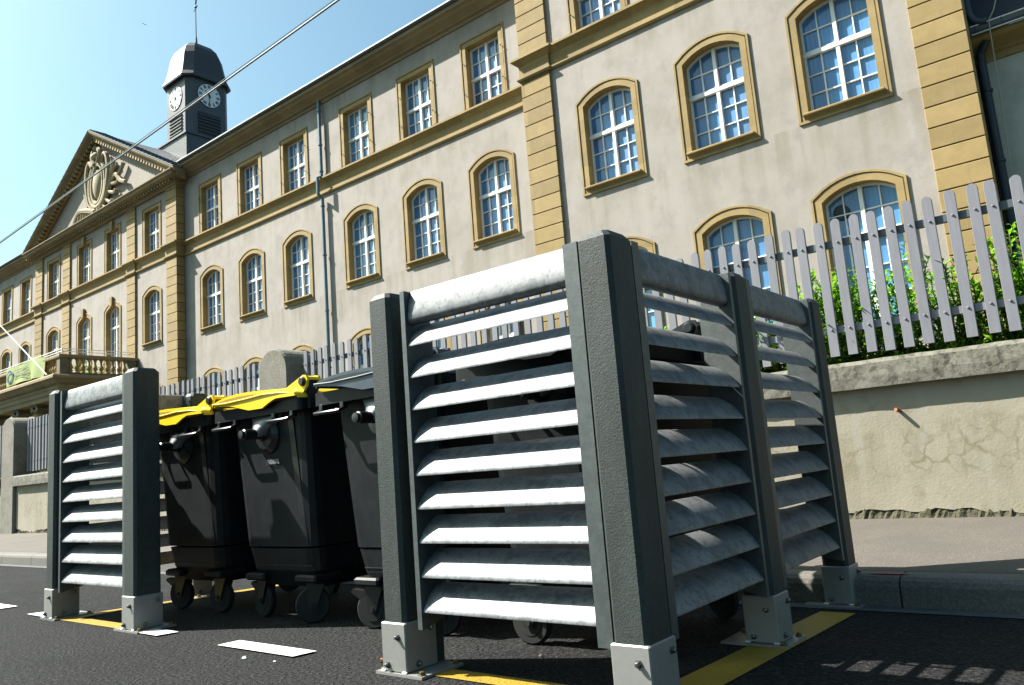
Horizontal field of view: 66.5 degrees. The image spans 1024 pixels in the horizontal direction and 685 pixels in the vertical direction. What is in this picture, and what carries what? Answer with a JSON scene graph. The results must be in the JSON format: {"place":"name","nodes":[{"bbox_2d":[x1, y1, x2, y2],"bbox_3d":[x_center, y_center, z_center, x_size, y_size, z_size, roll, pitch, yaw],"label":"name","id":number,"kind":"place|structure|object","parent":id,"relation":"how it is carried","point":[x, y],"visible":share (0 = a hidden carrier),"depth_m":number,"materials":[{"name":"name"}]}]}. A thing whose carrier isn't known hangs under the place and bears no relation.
{"place":"outdoors","nodes":[
{"label":"outdoors","id":0,"kind":"place"},
{"bbox_2d":[0,0,339,242],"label":"overhead cable","id":1,"kind":"object","parent":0,"point":[188,107],"visible":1,"depth_m":14.55,"materials":[{"name":"grey metal"}]},
{"bbox_2d":[0,0,1021,573],"label":"sky","id":2,"kind":"structure","parent":0,"point":[69,68],"materials":[{"name":"blue"}]},
{"bbox_2d":[0,566,1023,684],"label":"road","id":3,"kind":"structure","parent":0,"point":[344,643],"depth_m":3.21,"materials":[{"name":"grey asphalt"}]},
{"bbox_2d":[40,368,228,633],"bbox_3d":[-1.869,1.022,5.358,1.285,1.470,2.027,-12,-11,38],"label":"slatted screen","id":4,"kind":"object","parent":3,"relation":"on","point":[114,421],"visible":0.51,"depth_m":4.60,"materials":[{"name":"grey plastic"}]},
{"bbox_2d":[0,604,313,655],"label":"white road marking","id":5,"kind":"object","parent":3,"relation":"on","point":[270,648],"visible":0.88,"depth_m":3.51,"materials":[{"name":"paint"}]},
{"bbox_2d":[159,395,339,612],"bbox_3d":[-1.683,1.050,5.157,0.870,1.299,1.336,-12,-11,38],"label":"wheeled bin","id":6,"kind":"object","parent":3,"relation":"on","point":[205,507],"visible":0.49,"depth_m":4.71,"materials":[{"name":"black plastic"}]},
{"bbox_2d":[211,375,367,622],"bbox_3d":[-0.989,0.909,4.602,0.870,1.299,1.336,-12,-11,38],"label":"wheeled bin","id":7,"kind":"object","parent":3,"relation":"on","point":[301,525],"visible":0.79,"depth_m":4.17,"materials":[{"name":"black plastic"}]},
{"bbox_2d":[313,347,510,635],"bbox_3d":[-0.264,0.761,4.022,0.870,1.299,1.336,-12,-11,38],"label":"wheeled bin","id":8,"kind":"object","parent":3,"relation":"on","point":[351,396],"visible":0.3,"depth_m":3.75,"materials":[{"name":"black plastic"}]},
{"bbox_2d":[61,585,854,684],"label":"yellow road marking","id":9,"kind":"object","parent":3,"relation":"on","point":[730,667],"visible":0.74,"depth_m":2.75,"materials":[{"name":"paint"}]},
{"bbox_2d":[0,564,1023,618],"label":"gutter strip","id":10,"kind":"object","parent":3,"relation":"on","point":[951,612],"depth_m":3.43,"materials":[{"name":"concrete"}]},
{"bbox_2d":[456,320,756,644],"bbox_3d":[0.484,0.609,3.424,0.870,1.299,1.336,-12,-11,38],"label":"wheeled bin","id":11,"kind":"object","parent":3,"relation":"on","point":[537,633],"visible":0.17,"depth_m":3.17,"materials":[{"name":"black plastic"}]},
{"bbox_2d":[369,230,864,684],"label":"slatted screen","id":12,"kind":"object","parent":3,"relation":"on","point":[642,573],"visible":0.96,"depth_m":2.75,"materials":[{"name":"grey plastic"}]},
{"bbox_2d":[0,516,1023,573],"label":"pavement","id":13,"kind":"structure","parent":0,"point":[981,544],"depth_m":4.20,"materials":[{"name":"concrete"}]},
{"bbox_2d":[0,418,36,533],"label":"gate pillar","id":14,"kind":"structure","parent":13,"relation":"on","point":[14,445],"depth_m":14.73,"materials":[{"name":"beige concrete"}]},
{"bbox_2d":[260,349,316,390],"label":"gate pillar","id":15,"kind":"structure","parent":13,"relation":"on","point":[281,368],"depth_m":9.51,"materials":[{"name":"grey concrete"}]},
{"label":"ground","id":16,"kind":"structure","parent":0,"visible":0},
{"bbox_2d":[0,0,1021,470],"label":"school building","id":17,"kind":"structure","parent":16,"relation":"on","point":[448,140],"depth_m":23.39,"materials":[{"name":"white paint"}]},
{"bbox_2d":[0,348,11,374],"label":"window","id":18,"kind":"structure","parent":17,"relation":"in","point":[6,356],"depth_m":47.09,"materials":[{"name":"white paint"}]},
{"bbox_2d":[1,285,12,324],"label":"window","id":19,"kind":"structure","parent":17,"relation":"in","point":[7,294],"depth_m":47.61,"materials":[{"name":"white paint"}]},
{"bbox_2d":[0,325,46,374],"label":"flagpole","id":20,"kind":"object","parent":17,"relation":"attached to","point":[43,371],"visible":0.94,"depth_m":34.35,"materials":[{"name":"white metal"}]},
{"bbox_2d":[18,341,30,365],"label":"window","id":21,"kind":"structure","parent":17,"relation":"in","point":[22,356],"depth_m":45.31,"materials":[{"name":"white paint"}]},
{"bbox_2d":[6,356,44,386],"bbox_3d":[-21.752,1.356,34.909,4.151,0.930,0.166,-11,-11,38],"label":"banner","id":22,"kind":"object","parent":17,"relation":"attached to","point":[30,369],"visible":1,"depth_m":34.94,"materials":[{"name":"fabric"}]},
{"bbox_2d":[19,274,31,316],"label":"window","id":23,"kind":"structure","parent":17,"relation":"in","point":[25,285],"depth_m":45.82,"materials":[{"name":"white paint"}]},
{"bbox_2d":[45,326,59,366],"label":"window","id":24,"kind":"structure","parent":17,"relation":"in","point":[53,334],"depth_m":42.07,"materials":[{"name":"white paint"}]},
{"bbox_2d":[47,254,60,299],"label":"window","id":25,"kind":"structure","parent":17,"relation":"in","point":[53,265],"depth_m":42.60,"materials":[{"name":"white paint"}]},
{"bbox_2d":[76,309,91,372],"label":"window","id":26,"kind":"structure","parent":17,"relation":"in","point":[84,322],"depth_m":39.62,"materials":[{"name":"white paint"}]},
{"bbox_2d":[77,236,91,285],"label":"window","id":27,"kind":"structure","parent":17,"relation":"in","point":[84,251],"depth_m":40.22,"materials":[{"name":"white paint"}]},
{"bbox_2d":[72,364,104,373],"bbox_3d":[-18.703,1.228,34.294,0.363,0.643,1.700,-12,-11,38],"label":"flower box","id":28,"kind":"object","parent":17,"relation":"on","point":[86,368],"visible":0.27,"depth_m":34.31,"materials":[{"name":"red plant"}]},
{"bbox_2d":[103,297,120,373],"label":"window","id":29,"kind":"structure","parent":17,"relation":"in","point":[112,313],"depth_m":37.62,"materials":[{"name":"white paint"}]},
{"bbox_2d":[104,221,120,272],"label":"window","id":30,"kind":"structure","parent":17,"relation":"in","point":[112,235],"depth_m":38.26,"materials":[{"name":"white paint"}]},
{"bbox_2d":[142,200,161,254],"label":"window","id":31,"kind":"structure","parent":17,"relation":"in","point":[151,217],"depth_m":35.87,"materials":[{"name":"white paint"}]},
{"bbox_2d":[141,285,162,349],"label":"window","id":32,"kind":"structure","parent":17,"relation":"in","point":[152,328],"depth_m":35.22,"materials":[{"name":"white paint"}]},
{"bbox_2d":[198,173,221,232],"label":"window","id":33,"kind":"structure","parent":17,"relation":"in","point":[209,193],"depth_m":33.37,"materials":[{"name":"white paint"}]},
{"bbox_2d":[199,264,223,333],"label":"window","id":34,"kind":"structure","parent":17,"relation":"in","point":[211,286],"depth_m":32.73,"materials":[{"name":"white paint"}]},
{"bbox_2d":[201,367,222,395],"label":"window","id":35,"kind":"structure","parent":17,"relation":"in","point":[212,370],"depth_m":32.06,"materials":[{"name":"white paint"}]},
{"bbox_2d":[236,151,262,215],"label":"window","id":36,"kind":"structure","parent":17,"relation":"in","point":[249,172],"depth_m":31.55,"materials":[{"name":"white paint"}]},
{"bbox_2d":[238,248,265,321],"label":"window","id":37,"kind":"structure","parent":17,"relation":"in","point":[251,265],"depth_m":30.90,"materials":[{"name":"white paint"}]},
{"bbox_2d":[242,356,262,392],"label":"window","id":38,"kind":"structure","parent":17,"relation":"in","point":[256,359],"depth_m":30.33,"materials":[{"name":"white paint"}]},
{"bbox_2d":[279,126,308,194],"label":"window","id":39,"kind":"structure","parent":17,"relation":"in","point":[293,151],"depth_m":29.69,"materials":[{"name":"white paint"}]},
{"bbox_2d":[282,229,313,307],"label":"window","id":40,"kind":"structure","parent":17,"relation":"in","point":[297,253],"depth_m":29.05,"materials":[{"name":"glass"}]},
{"bbox_2d":[292,344,316,366],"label":"window","id":41,"kind":"structure","parent":17,"relation":"in","point":[303,347],"depth_m":28.10,"materials":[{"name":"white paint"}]},
{"bbox_2d":[338,92,373,166],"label":"window","id":42,"kind":"structure","parent":17,"relation":"in","point":[356,136],"depth_m":27.45,"materials":[{"name":"white paint"}]},
{"bbox_2d":[351,327,370,369],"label":"window","id":43,"kind":"structure","parent":17,"relation":"in","point":[358,335],"depth_m":26.33,"materials":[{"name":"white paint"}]},
{"bbox_2d":[343,203,381,288],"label":"window","id":44,"kind":"structure","parent":17,"relation":"in","point":[362,259],"depth_m":26.81,"materials":[{"name":"white paint"}]},
{"bbox_2d":[395,59,436,139],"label":"window","id":45,"kind":"structure","parent":17,"relation":"in","point":[415,91],"depth_m":25.59,"materials":[{"name":"white paint"}]},
{"bbox_2d":[401,177,446,269],"bbox_3d":[-2.746,-3.823,24.738,1.810,2.790,0.420,-12,-11,38],"label":"window","id":46,"kind":"structure","parent":17,"relation":"in","point":[422,205],"depth_m":24.94,"materials":[{"name":"white paint"}]},
{"bbox_2d":[436,317,451,349],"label":"window","id":47,"kind":"structure","parent":17,"relation":"in","point":[449,340],"depth_m":23.60,"materials":[{"name":"white paint"}]},
{"bbox_2d":[459,21,507,109],"bbox_3d":[-0.806,-8.291,23.584,1.750,2.185,0.390,-12,-11,38],"label":"window","id":48,"kind":"structure","parent":17,"relation":"in","point":[483,58],"depth_m":23.77,"materials":[{"name":"glass"}]},
{"bbox_2d":[467,149,520,248],"bbox_3d":[-0.502,-4.281,22.943,1.810,2.790,0.420,-12,-11,38],"label":"window","id":49,"kind":"structure","parent":17,"relation":"in","point":[493,192],"depth_m":23.13,"materials":[{"name":"white paint"}]},
{"bbox_2d":[477,299,524,343],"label":"window","id":50,"kind":"structure","parent":17,"relation":"in","point":[510,326],"depth_m":22.67,"materials":[{"name":"white paint"}]},
{"bbox_2d":[566,0,627,33],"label":"window","id":51,"kind":"structure","parent":17,"relation":"in","point":[582,13],"depth_m":20.01,"materials":[{"name":"glass"}]},
{"bbox_2d":[575,76,647,196],"bbox_3d":[2.435,-5.104,19.124,1.810,2.760,0.420,-12,-11,38],"label":"window","id":52,"kind":"structure","parent":17,"relation":"in","point":[609,119],"depth_m":19.28,"materials":[{"name":"white paint"}]},
{"bbox_2d":[625,236,664,327],"bbox_3d":[2.764,-0.889,18.463,1.810,3.280,0.420,-12,-11,38],"label":"window","id":53,"kind":"structure","parent":17,"relation":"in","point":[643,245],"depth_m":18.25,"materials":[{"name":"white paint"}]},
{"bbox_2d":[673,31,761,163],"bbox_3d":[4.555,-5.536,17.427,1.810,2.760,0.420,-12,-11,38],"label":"window","id":54,"kind":"structure","parent":17,"relation":"in","point":[714,82],"depth_m":17.55,"materials":[{"name":"glass"}]},
{"bbox_2d":[692,205,782,348],"bbox_3d":[4.885,-1.321,16.766,1.810,3.280,0.420,-12,-11,38],"label":"window","id":55,"kind":"structure","parent":17,"relation":"in","point":[742,225],"depth_m":16.98,"materials":[{"name":"glass"}]},
{"bbox_2d":[784,0,893,125],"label":"window","id":56,"kind":"structure","parent":17,"relation":"in","point":[837,49],"depth_m":15.95,"materials":[{"name":"glass"}]},
{"bbox_2d":[810,169,920,338],"bbox_3d":[6.898,-1.731,15.155,1.810,3.280,0.420,-12,-11,38],"label":"window","id":57,"kind":"structure","parent":17,"relation":"in","point":[861,193],"depth_m":15.36,"materials":[{"name":"white paint"}]},
{"bbox_2d":[0,339,1023,532],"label":"boundary wall","id":58,"kind":"structure","parent":16,"relation":"on","point":[947,441],"depth_m":5.01,"materials":[{"name":"plaster"},{"name":"concrete"}]},
{"bbox_2d":[0,426,2,476],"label":"picket fence","id":59,"kind":"object","parent":58,"relation":"on","point":[1,428],"visible":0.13,"depth_m":15.57,"materials":[{"name":"grey wood"}]},
{"bbox_2d":[26,362,260,472],"bbox_3d":[-6.083,1.369,12.332,8.010,1.091,0.115,-12,-11,38],"label":"picket fence","id":60,"kind":"object","parent":58,"relation":"on","point":[37,428],"visible":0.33,"depth_m":11.21,"materials":[{"name":"grey wood"}]},
{"bbox_2d":[303,175,1023,378],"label":"picket fence","id":61,"kind":"object","parent":58,"relation":"on","point":[975,212],"visible":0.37,"depth_m":5.38,"materials":[{"name":"grey wood"}]},
{"bbox_2d":[757,336,782,372],"bbox_3d":[1.821,0.116,6.295,0.573,0.881,0.799,0,-10,-26],"label":"shrub","id":62,"kind":"object","parent":58,"relation":"on","point":[761,368],"visible":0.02,"depth_m":6.08,"materials":[{"name":"green plant"}]},
{"bbox_2d":[755,293,802,372],"bbox_3d":[2.054,0.032,6.088,0.688,0.946,0.619,-4,-9,-1],"label":"shrub","id":63,"kind":"object","parent":58,"relation":"on","point":[777,366],"visible":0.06,"depth_m":6.03,"materials":[{"name":"green plant"}]},
{"bbox_2d":[776,268,862,364],"bbox_3d":[2.285,-0.084,5.838,0.699,1.060,0.537,-6,-9,10],"label":"shrub","id":64,"kind":"object","parent":58,"relation":"on","point":[813,278],"visible":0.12,"depth_m":5.79,"materials":[{"name":"green plant"}]},
{"bbox_2d":[816,266,902,364],"bbox_3d":[2.540,-0.095,5.686,0.676,0.996,0.600,-12,-11,38],"label":"shrub","id":65,"kind":"object","parent":58,"relation":"on","point":[843,342],"visible":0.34,"depth_m":5.65,"materials":[{"name":"green plant"}]},
{"bbox_2d":[851,253,945,360],"bbox_3d":[2.674,-0.113,5.515,0.809,0.959,0.512,-12,-11,38],"label":"shrub","id":66,"kind":"object","parent":58,"relation":"on","point":[898,339],"visible":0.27,"depth_m":5.51,"materials":[{"name":"green plant"}]},
{"bbox_2d":[886,241,998,355],"bbox_3d":[2.938,-0.220,5.370,0.735,1.084,0.572,-12,-11,38],"label":"shrub","id":67,"kind":"object","parent":58,"relation":"on","point":[950,343],"visible":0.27,"depth_m":5.29,"materials":[{"name":"green plant"}]},
{"bbox_2d":[927,237,1023,347],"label":"shrub","id":68,"kind":"object","parent":58,"relation":"on","point":[1019,334],"visible":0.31,"depth_m":5.13,"materials":[{"name":"green plant"}]},
{"bbox_2d":[977,222,1023,339],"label":"shrub","id":69,"kind":"object","parent":58,"relation":"on","point":[1017,288],"visible":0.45,"depth_m":5.11,"materials":[{"name":"green plant"}]},
{"bbox_2d":[664,265,1023,371],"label":"hedge undergrowth","id":70,"kind":"object","parent":16,"relation":"on","point":[893,289],"visible":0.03,"depth_m":5.67,"materials":[{"name":"green plant"}]},
{"bbox_2d":[964,0,1023,295],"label":"annex building","id":71,"kind":"structure","parent":16,"relation":"on","point":[1008,43],"depth_m":14.68,"materials":[{"name":"grey stone"}]},
{"bbox_2d":[988,0,1012,175],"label":"drainpipe","id":72,"kind":"object","parent":71,"relation":"hanging from","point":[999,88],"visible":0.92,"depth_m":14.48,"materials":[{"name":"black metal"}]},
{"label":"kerb bedding","id":73,"kind":"structure","parent":0,"visible":0},
{"bbox_2d":[0,552,1023,613],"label":"kerb","id":74,"kind":"structure","parent":73,"relation":"on","point":[986,592],"depth_m":3.50,"materials":[{"name":"concrete"}]}
]}

